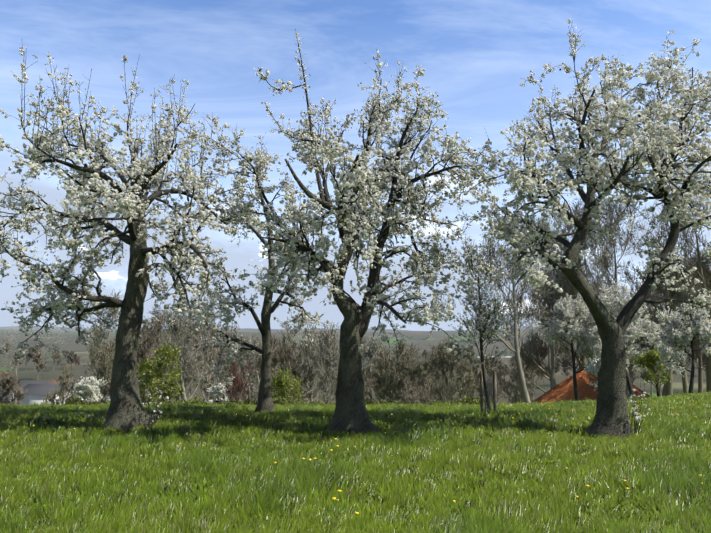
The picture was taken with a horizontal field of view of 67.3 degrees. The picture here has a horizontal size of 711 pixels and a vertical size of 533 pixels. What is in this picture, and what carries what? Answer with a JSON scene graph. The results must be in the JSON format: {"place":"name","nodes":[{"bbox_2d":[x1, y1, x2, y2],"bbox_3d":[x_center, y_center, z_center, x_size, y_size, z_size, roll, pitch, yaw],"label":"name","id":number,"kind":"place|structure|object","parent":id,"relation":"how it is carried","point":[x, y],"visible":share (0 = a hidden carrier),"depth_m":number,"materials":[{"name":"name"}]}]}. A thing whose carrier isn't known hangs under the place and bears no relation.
{"place":"outdoors","nodes":[
{"label":"outdoors","id":0,"kind":"place"},
{"bbox_2d":[0,381,50,390],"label":"roof","id":1,"kind":"structure","parent":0,"point":[23,385],"depth_m":220.87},
{"bbox_2d":[44,379,69,383],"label":"roof","id":2,"kind":"structure","parent":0,"point":[52,381],"depth_m":240.44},
{"bbox_2d":[59,381,79,390],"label":"valley house roof","id":3,"kind":"structure","parent":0,"point":[69,384],"depth_m":228.12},
{"bbox_2d":[0,326,710,532],"bbox_3d":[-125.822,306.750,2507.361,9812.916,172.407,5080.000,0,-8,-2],"label":"ground","id":4,"kind":"structure","parent":0,"point":[83,354],"depth_m":330.64,"materials":[{"name":"plant"}]},
{"bbox_2d":[0,343,10,354],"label":"valley tree","id":5,"kind":"object","parent":4,"relation":"on","point":[7,346],"visible":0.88,"depth_m":580.48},
{"bbox_2d":[0,391,15,402],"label":"valley house walls","id":6,"kind":"structure","parent":4,"relation":"on","point":[7,397],"depth_m":214.82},
{"bbox_2d":[0,321,25,371],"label":"tree","id":7,"kind":"object","parent":4,"relation":"on","point":[9,346],"visible":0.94,"depth_m":258.57,"materials":[{"name":"brown plant"}]},
{"bbox_2d":[0,369,27,404],"bbox_3d":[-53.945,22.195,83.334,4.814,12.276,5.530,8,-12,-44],"label":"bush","id":8,"kind":"object","parent":4,"relation":"on","point":[8,384],"visible":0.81,"depth_m":83.31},
{"bbox_2d":[9,348,24,378],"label":"valley tree","id":9,"kind":"object","parent":4,"relation":"on","point":[16,361],"visible":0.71,"depth_m":368.91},
{"bbox_2d":[20,345,32,370],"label":"valley tree","id":10,"kind":"object","parent":4,"relation":"on","point":[29,355],"visible":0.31,"depth_m":446.09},
{"bbox_2d":[30,342,42,369],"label":"valley tree","id":11,"kind":"object","parent":4,"relation":"on","point":[37,346],"visible":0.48,"depth_m":445.33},
{"bbox_2d":[32,351,46,379],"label":"valley tree","id":12,"kind":"object","parent":4,"relation":"on","point":[39,363],"visible":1,"depth_m":369.61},
{"bbox_2d":[17,393,65,404],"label":"valley house walls","id":13,"kind":"structure","parent":4,"relation":"on","point":[29,399],"depth_m":201.51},
{"bbox_2d":[19,384,65,394],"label":"roof","id":14,"kind":"structure","parent":13,"relation":"on","point":[37,389],"depth_m":204.40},
{"bbox_2d":[32,314,71,378],"bbox_3d":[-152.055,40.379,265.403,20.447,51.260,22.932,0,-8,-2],"label":"tree","id":15,"kind":"object","parent":4,"relation":"on","point":[48,339],"visible":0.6,"depth_m":265.76,"materials":[{"name":"brown plant"}]},
{"bbox_2d":[50,351,60,371],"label":"valley tree","id":16,"kind":"object","parent":4,"relation":"on","point":[56,355],"visible":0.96,"depth_m":434.98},
{"bbox_2d":[41,366,78,405],"bbox_3d":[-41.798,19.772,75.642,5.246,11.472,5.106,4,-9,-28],"label":"bush","id":17,"kind":"object","parent":4,"relation":"on","point":[61,392],"visible":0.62,"depth_m":75.72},
{"bbox_2d":[62,350,68,364],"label":"valley tree","id":18,"kind":"object","parent":4,"relation":"on","point":[65,352],"visible":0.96,"depth_m":538.35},
{"bbox_2d":[66,349,74,369],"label":"valley tree","id":19,"kind":"object","parent":4,"relation":"on","point":[70,356],"visible":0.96,"depth_m":456.38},
{"bbox_2d":[72,353,79,366],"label":"valley tree","id":20,"kind":"object","parent":4,"relation":"on","point":[76,361],"visible":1,"depth_m":454.94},
{"bbox_2d":[72,376,106,401],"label":"flowering bush","id":21,"kind":"object","parent":4,"relation":"on","point":[88,388],"visible":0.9,"depth_m":32.44,"materials":[{"name":"white plant"}]},
{"bbox_2d":[81,369,108,401],"bbox_3d":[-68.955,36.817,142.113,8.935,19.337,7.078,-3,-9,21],"label":"bush","id":22,"kind":"object","parent":4,"relation":"on","point":[93,376],"visible":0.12,"depth_m":142.71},
{"bbox_2d":[85,356,110,402],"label":"bare tree","id":23,"kind":"object","parent":4,"relation":"on","point":[101,373],"visible":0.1,"depth_m":70.27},
{"bbox_2d":[93,369,109,402],"bbox_3d":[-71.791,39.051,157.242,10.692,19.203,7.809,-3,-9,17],"label":"bush","id":24,"kind":"object","parent":4,"relation":"on","point":[107,398],"visible":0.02,"depth_m":156.18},
{"bbox_2d":[82,289,123,401],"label":"bare tree","id":25,"kind":"object","parent":4,"relation":"on","point":[107,363],"visible":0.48,"depth_m":45.90,"materials":[{"name":"plant"}]},
{"bbox_2d":[100,336,144,387],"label":"bare tree","id":26,"kind":"object","parent":4,"relation":"on","point":[139,344],"visible":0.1,"depth_m":47.95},
{"bbox_2d":[0,44,255,432],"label":"tree","id":27,"kind":"object","parent":4,"relation":"on","point":[125,408],"visible":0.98,"depth_m":9.83,"materials":[{"name":"white plant"}]},
{"bbox_2d":[103,323,158,391],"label":"bare tree","id":28,"kind":"object","parent":4,"relation":"on","point":[148,331],"visible":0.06,"depth_m":70.51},
{"bbox_2d":[136,326,156,399],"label":"bare tree","id":29,"kind":"object","parent":4,"relation":"on","point":[144,350],"visible":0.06,"depth_m":48.91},
{"bbox_2d":[136,358,162,402],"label":"bush","id":30,"kind":"object","parent":4,"relation":"on","point":[148,367],"visible":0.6,"depth_m":38.04,"materials":[{"name":"green plant"}]},
{"bbox_2d":[137,315,179,389],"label":"bare tree","id":31,"kind":"object","parent":4,"relation":"on","point":[150,342],"visible":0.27,"depth_m":48.57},
{"bbox_2d":[136,341,184,399],"bbox_3d":[-12.676,7.885,35.300,3.506,5.904,3.039,-7,-11,42],"label":"bush","id":32,"kind":"object","parent":4,"relation":"on","point":[169,354],"visible":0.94,"depth_m":35.08,"materials":[{"name":"green plant"}]},
{"bbox_2d":[139,307,193,399],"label":"bare tree","id":33,"kind":"object","parent":4,"relation":"on","point":[153,332],"visible":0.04,"depth_m":57.44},
{"bbox_2d":[153,306,201,400],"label":"bare tree","id":34,"kind":"object","parent":4,"relation":"on","point":[167,329],"visible":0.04,"depth_m":57.76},
{"bbox_2d":[153,299,207,400],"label":"bare tree","id":35,"kind":"object","parent":4,"relation":"on","point":[186,319],"visible":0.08,"depth_m":44.39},
{"bbox_2d":[156,309,216,399],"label":"bare tree","id":36,"kind":"object","parent":4,"relation":"on","point":[189,355],"visible":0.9,"depth_m":38.70,"materials":[{"name":"plant"}]},
{"bbox_2d":[186,381,201,398],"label":"thicket","id":37,"kind":"object","parent":4,"relation":"on","point":[195,393],"visible":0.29,"depth_m":49.36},
{"bbox_2d":[183,332,231,400],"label":"bare tree","id":38,"kind":"object","parent":4,"relation":"on","point":[209,382],"visible":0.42,"depth_m":51.52,"materials":[{"name":"plant"}]},
{"bbox_2d":[178,300,246,399],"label":"bare tree","id":39,"kind":"object","parent":4,"relation":"on","point":[211,329],"visible":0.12,"depth_m":57.55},
{"bbox_2d":[192,324,240,387],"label":"bare tree","id":40,"kind":"object","parent":4,"relation":"on","point":[234,329],"visible":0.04,"depth_m":70.96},
{"bbox_2d":[205,382,230,404],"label":"flowering bush","id":41,"kind":"object","parent":4,"relation":"on","point":[219,391],"visible":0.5,"depth_m":31.66,"materials":[{"name":"white plant"}]},
{"bbox_2d":[202,347,233,402],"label":"bare tree","id":42,"kind":"object","parent":4,"relation":"on","point":[217,361],"visible":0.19,"depth_m":55.78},
{"bbox_2d":[223,360,253,401],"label":"red shrub","id":43,"kind":"object","parent":4,"relation":"on","point":[237,380],"visible":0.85,"depth_m":31.95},
{"bbox_2d":[215,335,272,400],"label":"bare tree","id":44,"kind":"object","parent":4,"relation":"on","point":[249,341],"visible":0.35,"depth_m":44.29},
{"bbox_2d":[238,335,260,398],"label":"bare tree","id":45,"kind":"object","parent":4,"relation":"on","point":[248,361],"visible":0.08,"depth_m":81.40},
{"bbox_2d":[235,332,271,399],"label":"bare tree","id":46,"kind":"object","parent":4,"relation":"on","point":[257,363],"visible":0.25,"depth_m":48.01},
{"bbox_2d":[195,180,335,412],"bbox_3d":[-2.162,0.554,12.732,3.410,6.119,4.114,0,-8,-2],"label":"tree","id":47,"kind":"object","parent":4,"relation":"on","point":[264,401],"visible":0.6,"depth_m":12.72,"materials":[{"name":"white plant"}]},
{"bbox_2d":[254,386,277,400],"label":"thicket","id":48,"kind":"object","parent":4,"relation":"on","point":[255,391],"visible":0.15,"depth_m":41.77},
{"bbox_2d":[243,331,301,396],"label":"bare tree","id":49,"kind":"object","parent":4,"relation":"on","point":[286,355],"visible":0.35,"depth_m":61.10,"materials":[{"name":"plant"}]},
{"bbox_2d":[65,395,492,405],"bbox_3d":[-3.534,7.179,26.660,21.113,1.512,2.511,0,-8,-2],"label":"hedge","id":50,"kind":"object","parent":4,"relation":"on","point":[469,400],"visible":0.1,"depth_m":26.67,"materials":[{"name":"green plant"}]},
{"bbox_2d":[272,367,295,387],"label":"thicket","id":51,"kind":"object","parent":4,"relation":"on","point":[279,376],"visible":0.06,"depth_m":43.58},
{"bbox_2d":[257,316,317,399],"bbox_3d":[-7.752,12.891,62.134,7.786,14.222,5.131,0,-8,-2],"label":"shrub","id":52,"kind":"object","parent":4,"relation":"on","point":[287,328],"visible":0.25,"depth_m":62.20,"materials":[{"name":"plant"}]},
{"bbox_2d":[271,367,304,401],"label":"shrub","id":53,"kind":"object","parent":4,"relation":"on","point":[282,381],"visible":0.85,"depth_m":40.74,"materials":[{"name":"green plant"}]},
{"bbox_2d":[291,385,313,402],"bbox_3d":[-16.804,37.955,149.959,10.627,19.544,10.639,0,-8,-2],"label":"shrub","id":54,"kind":"object","parent":4,"relation":"on","point":[306,400],"visible":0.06,"depth_m":150.07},
{"bbox_2d":[290,334,320,401],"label":"shrub","id":55,"kind":"object","parent":4,"relation":"on","point":[307,342],"visible":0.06,"depth_m":75.96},
{"bbox_2d":[290,323,322,402],"bbox_3d":[-5.349,13.057,60.851,6.055,13.879,5.159,5,-10,-31],"label":"shrub","id":56,"kind":"object","parent":4,"relation":"on","point":[312,378],"visible":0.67,"depth_m":60.47,"materials":[{"name":"plant"}]},
{"bbox_2d":[309,320,339,403],"bbox_3d":[-2.388,9.305,44.252,4.007,9.617,4.071,5,-10,-30],"label":"shrub","id":57,"kind":"object","parent":4,"relation":"on","point":[323,345],"visible":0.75,"depth_m":44.34,"materials":[{"name":"plant"}]},
{"bbox_2d":[313,377,335,403],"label":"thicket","id":58,"kind":"object","parent":4,"relation":"on","point":[327,386],"visible":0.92,"depth_m":37.30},
{"bbox_2d":[313,332,338,402],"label":"shrub","id":59,"kind":"object","parent":4,"relation":"on","point":[335,383],"visible":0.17,"depth_m":47.48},
{"bbox_2d":[320,376,336,399],"bbox_3d":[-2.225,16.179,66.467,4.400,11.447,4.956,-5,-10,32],"label":"shrub","id":60,"kind":"object","parent":4,"relation":"on","point":[324,383],"visible":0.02,"depth_m":66.48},
{"bbox_2d":[327,338,371,381],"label":"shrub","id":61,"kind":"object","parent":4,"relation":"on","point":[336,358],"visible":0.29,"depth_m":41.37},
{"bbox_2d":[188,30,515,434],"bbox_3d":[-0.455,-0.704,10.086,6.016,7.705,5.504,0,-8,-2],"label":"tree","id":62,"kind":"object","parent":4,"relation":"on","point":[352,211],"visible":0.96,"depth_m":9.72,"materials":[{"name":"white plant"}]},
{"bbox_2d":[0,390,710,532],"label":"grass","id":63,"kind":"structure","parent":4,"relation":"on","point":[684,469],"depth_m":6.43,"materials":[{"name":"plant"}]},
{"bbox_2d":[361,344,371,395],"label":"shrub","id":64,"kind":"object","parent":4,"relation":"on","point":[365,383],"visible":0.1,"depth_m":43.17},
{"bbox_2d":[364,373,375,397],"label":"thicket","id":65,"kind":"object","parent":4,"relation":"on","point":[367,379],"visible":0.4,"depth_m":49.48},
{"bbox_2d":[32,397,708,531],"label":"dandelion heads","id":66,"kind":"object","parent":4,"relation":"on","point":[356,513],"visible":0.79,"depth_m":6.31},
{"bbox_2d":[361,339,384,401],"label":"shrub","id":67,"kind":"object","parent":4,"relation":"on","point":[372,358],"visible":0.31,"depth_m":83.38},
{"bbox_2d":[362,338,400,402],"bbox_3d":[2.583,12.277,53.983,4.474,10.562,4.235,-4,-9,27],"label":"shrub","id":68,"kind":"object","parent":4,"relation":"on","point":[377,373],"visible":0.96,"depth_m":54.04,"materials":[{"name":"plant"}]},
{"bbox_2d":[373,349,418,400],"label":"shrub","id":69,"kind":"object","parent":4,"relation":"on","point":[386,395],"visible":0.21,"depth_m":85.21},
{"bbox_2d":[386,340,431,403],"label":"shrub","id":70,"kind":"object","parent":4,"relation":"on","point":[401,360],"visible":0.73,"depth_m":80.81,"materials":[{"name":"plant"}]},
{"bbox_2d":[400,373,419,403],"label":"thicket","id":71,"kind":"object","parent":4,"relation":"on","point":[411,400],"visible":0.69,"depth_m":40.86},
{"bbox_2d":[402,353,434,403],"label":"shrub","id":72,"kind":"object","parent":4,"relation":"on","point":[423,365],"visible":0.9,"depth_m":49.20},
{"bbox_2d":[407,377,439,404],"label":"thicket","id":73,"kind":"object","parent":4,"relation":"on","point":[428,392],"visible":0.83,"depth_m":39.31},
{"bbox_2d":[408,350,439,401],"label":"shrub","id":74,"kind":"object","parent":4,"relation":"on","point":[417,361],"visible":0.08,"depth_m":79.93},
{"bbox_2d":[405,345,455,402],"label":"shrub","id":75,"kind":"object","parent":4,"relation":"on","point":[438,398],"visible":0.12,"depth_m":76.02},
{"bbox_2d":[425,335,460,399],"bbox_3d":[10.603,14.034,63.321,3.931,12.344,5.181,5,-10,-33],"label":"shrub","id":76,"kind":"object","parent":4,"relation":"on","point":[446,357],"visible":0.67,"depth_m":63.37,"materials":[{"name":"plant"}]},
{"bbox_2d":[425,370,468,401],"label":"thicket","id":77,"kind":"object","parent":4,"relation":"on","point":[452,383],"visible":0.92,"depth_m":38.95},
{"bbox_2d":[431,343,468,400],"bbox_3d":[11.186,14.728,64.418,4.918,11.429,4.204,7,-11,-41],"label":"shrub","id":78,"kind":"object","parent":4,"relation":"on","point":[452,369],"visible":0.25,"depth_m":64.79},
{"bbox_2d":[445,354,479,400],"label":"shrub","id":79,"kind":"object","parent":4,"relation":"on","point":[470,377],"visible":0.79,"depth_m":46.01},
{"bbox_2d":[453,349,479,396],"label":"shrub","id":80,"kind":"object","parent":4,"relation":"on","point":[473,368],"visible":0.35,"depth_m":73.90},
{"bbox_2d":[460,345,473,361],"bbox_3d":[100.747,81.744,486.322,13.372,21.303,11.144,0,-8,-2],"label":"shrub","id":81,"kind":"object","parent":4,"relation":"on","point":[470,349],"visible":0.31,"depth_m":485.04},
{"bbox_2d":[468,353,499,400],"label":"shrub","id":82,"kind":"object","parent":4,"relation":"on","point":[487,360],"visible":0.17,"depth_m":77.45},
{"bbox_2d":[448,234,526,410],"bbox_3d":[2.938,1.417,12.167,1.704,4.317,1.874,0,-8,-2],"label":"tree","id":83,"kind":"object","parent":4,"relation":"on","point":[483,311],"visible":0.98,"depth_m":12.02,"materials":[{"name":"white plant"}]},
{"bbox_2d":[480,371,497,411],"bbox_3d":[3.118,3.031,12.405,0.372,1.181,0.345,-5,-10,31],"label":"tree guard","id":84,"kind":"object","parent":4,"relation":"on","point":[494,390],"visible":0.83,"depth_m":12.34,"materials":[{"name":"grey metal"}]},
{"bbox_2d":[474,361,507,402],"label":"shrub","id":85,"kind":"object","parent":4,"relation":"on","point":[498,376],"visible":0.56,"depth_m":50.93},
{"bbox_2d":[498,359,507,380],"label":"shrub","id":86,"kind":"object","parent":4,"relation":"on","point":[503,366],"visible":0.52,"depth_m":333.59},
{"bbox_2d":[457,212,555,403],"bbox_3d":[14.863,4.826,52.481,8.994,20.947,11.376,-7,-11,40],"label":"bare tree","id":87,"kind":"object","parent":4,"relation":"on","point":[519,299],"visible":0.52,"depth_m":52.27,"materials":[{"name":"plant"}]},
{"bbox_2d":[498,350,536,403],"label":"shrub","id":88,"kind":"object","parent":4,"relation":"on","point":[513,360],"visible":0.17,"depth_m":73.74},
{"bbox_2d":[503,357,537,402],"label":"shrub","id":89,"kind":"object","parent":4,"relation":"on","point":[513,372],"visible":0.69,"depth_m":51.42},
{"bbox_2d":[510,388,531,402],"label":"shrub","id":90,"kind":"object","parent":4,"relation":"on","point":[522,400],"visible":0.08,"depth_m":169.87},
{"bbox_2d":[508,349,550,402],"bbox_3d":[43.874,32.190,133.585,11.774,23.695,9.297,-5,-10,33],"label":"shrub","id":91,"kind":"object","parent":4,"relation":"on","point":[531,396],"visible":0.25,"depth_m":134.26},
{"bbox_2d":[512,311,568,392],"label":"bare tree","id":92,"kind":"object","parent":4,"relation":"on","point":[544,350],"visible":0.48,"depth_m":72.61,"materials":[{"name":"plant"}]},
{"bbox_2d":[502,254,600,388],"bbox_3d":[22.937,8.019,62.292,11.725,21.769,9.401,2,-9,-14],"label":"bare tree","id":93,"kind":"object","parent":4,"relation":"on","point":[553,352],"visible":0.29,"depth_m":62.47,"materials":[{"name":"plant"}]},
{"bbox_2d":[555,357,561,373],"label":"valley tree","id":94,"kind":"object","parent":4,"relation":"on","point":[557,367],"visible":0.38,"depth_m":290.87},
{"bbox_2d":[530,292,598,400],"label":"blossom tree","id":95,"kind":"object","parent":4,"relation":"on","point":[567,308],"visible":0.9,"depth_m":42.32,"materials":[{"name":"white plant"}]},
{"bbox_2d":[561,354,572,378],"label":"shrub","id":96,"kind":"object","parent":4,"relation":"on","point":[565,369],"visible":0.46,"depth_m":309.88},
{"bbox_2d":[428,18,710,439],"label":"blossoming tree","id":97,"kind":"object","parent":4,"relation":"on","point":[612,416],"visible":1,"depth_m":9.24,"materials":[{"name":"white plant"}]},
{"bbox_2d":[526,219,620,364],"bbox_3d":[25.360,6.380,63.295,12.575,24.770,10.027,0,-8,-2],"label":"bare tree","id":98,"kind":"object","parent":4,"relation":"on","point":[561,254],"visible":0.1,"depth_m":62.49,"materials":[{"name":"plant"}]},
{"bbox_2d":[518,197,629,369],"bbox_3d":[27.130,5.215,64.731,13.841,28.373,13.559,0,-8,-2],"label":"bare tree","id":99,"kind":"object","parent":4,"relation":"on","point":[582,363],"visible":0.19,"depth_m":64.11,"materials":[{"name":"plant"}]},
{"bbox_2d":[531,368,650,402],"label":"farm house roof","id":100,"kind":"structure","parent":4,"relation":"on","point":[563,390],"depth_m":59.94,"materials":[{"name":"tile"}]},
{"bbox_2d":[555,310,633,370],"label":"bare tree","id":101,"kind":"object","parent":4,"relation":"on","point":[567,359],"visible":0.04,"depth_m":74.97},
{"bbox_2d":[583,325,642,387],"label":"blossom tree","id":102,"kind":"object","parent":4,"relation":"on","point":[597,366],"visible":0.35,"depth_m":37.36,"materials":[{"name":"white plant"}]},
{"bbox_2d":[582,279,652,396],"bbox_3d":[20.336,5.915,41.119,5.271,10.196,5.544,0,-8,-2],"label":"blossom tree","id":103,"kind":"object","parent":4,"relation":"on","point":[614,305],"visible":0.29,"depth_m":40.51,"materials":[{"name":"white plant"}]},
{"bbox_2d":[594,323,647,383],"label":"bare tree","id":104,"kind":"object","parent":4,"relation":"on","point":[630,368],"visible":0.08,"depth_m":59.11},
{"bbox_2d":[543,189,710,398],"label":"bare tree","id":105,"kind":"object","parent":4,"relation":"on","point":[610,218],"visible":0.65,"depth_m":57.30,"materials":[{"name":"plant"}]},
{"bbox_2d":[637,365,662,396],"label":"valley tree","id":106,"kind":"object","parent":4,"relation":"on","point":[641,376],"visible":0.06,"depth_m":251.01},
{"bbox_2d":[632,347,670,396],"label":"green tree","id":107,"kind":"object","parent":4,"relation":"on","point":[650,356],"visible":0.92,"depth_m":37.76,"materials":[{"name":"green plant"}]},
{"bbox_2d":[626,317,684,396],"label":"blossom tree","id":108,"kind":"object","parent":4,"relation":"on","point":[651,335],"visible":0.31,"depth_m":45.10,"materials":[{"name":"white plant"}]},
{"bbox_2d":[622,244,704,394],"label":"bare tree","id":109,"kind":"object","parent":4,"relation":"on","point":[685,381],"visible":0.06,"depth_m":72.34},
{"bbox_2d":[624,211,710,395],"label":"bare tree","id":110,"kind":"object","parent":4,"relation":"on","point":[668,383],"visible":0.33,"depth_m":52.13,"materials":[{"name":"plant"}]},
{"bbox_2d":[632,176,710,391],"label":"bare tree","id":111,"kind":"object","parent":4,"relation":"on","point":[708,358],"visible":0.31,"depth_m":54.15,"materials":[{"name":"plant"}]},
{"bbox_2d":[646,285,702,395],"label":"bare tree","id":112,"kind":"object","parent":4,"relation":"on","point":[697,340],"visible":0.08,"depth_m":59.99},
{"bbox_2d":[653,303,710,393],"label":"blossom tree","id":113,"kind":"object","parent":4,"relation":"on","point":[675,336],"visible":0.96,"depth_m":34.27,"materials":[{"name":"white plant"}]},
{"bbox_2d":[668,271,709,392],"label":"bare tree","id":114,"kind":"object","parent":4,"relation":"on","point":[700,382],"depth_m":65.48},
{"bbox_2d":[684,235,710,287],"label":"bare tree","id":115,"kind":"object","parent":4,"relation":"on","point":[695,257],"visible":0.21,"depth_m":55.73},
{"bbox_2d":[686,251,710,290],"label":"bare tree","id":116,"kind":"object","parent":4,"relation":"on","point":[703,271],"visible":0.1,"depth_m":55.34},
{"bbox_2d":[687,283,710,381],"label":"bare tree","id":117,"kind":"object","parent":4,"relation":"on","point":[702,355],"visible":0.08,"depth_m":62.46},
{"bbox_2d":[700,322,710,340],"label":"blossom tree","id":118,"kind":"object","parent":4,"relation":"on","point":[706,331],"visible":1,"depth_m":27.91,"materials":[{"name":"white plant"}]},
{"bbox_2d":[0,0,710,330],"label":"sky","id":119,"kind":"structure","parent":0,"point":[475,54],"materials":[{"name":"blue"}]}
]}

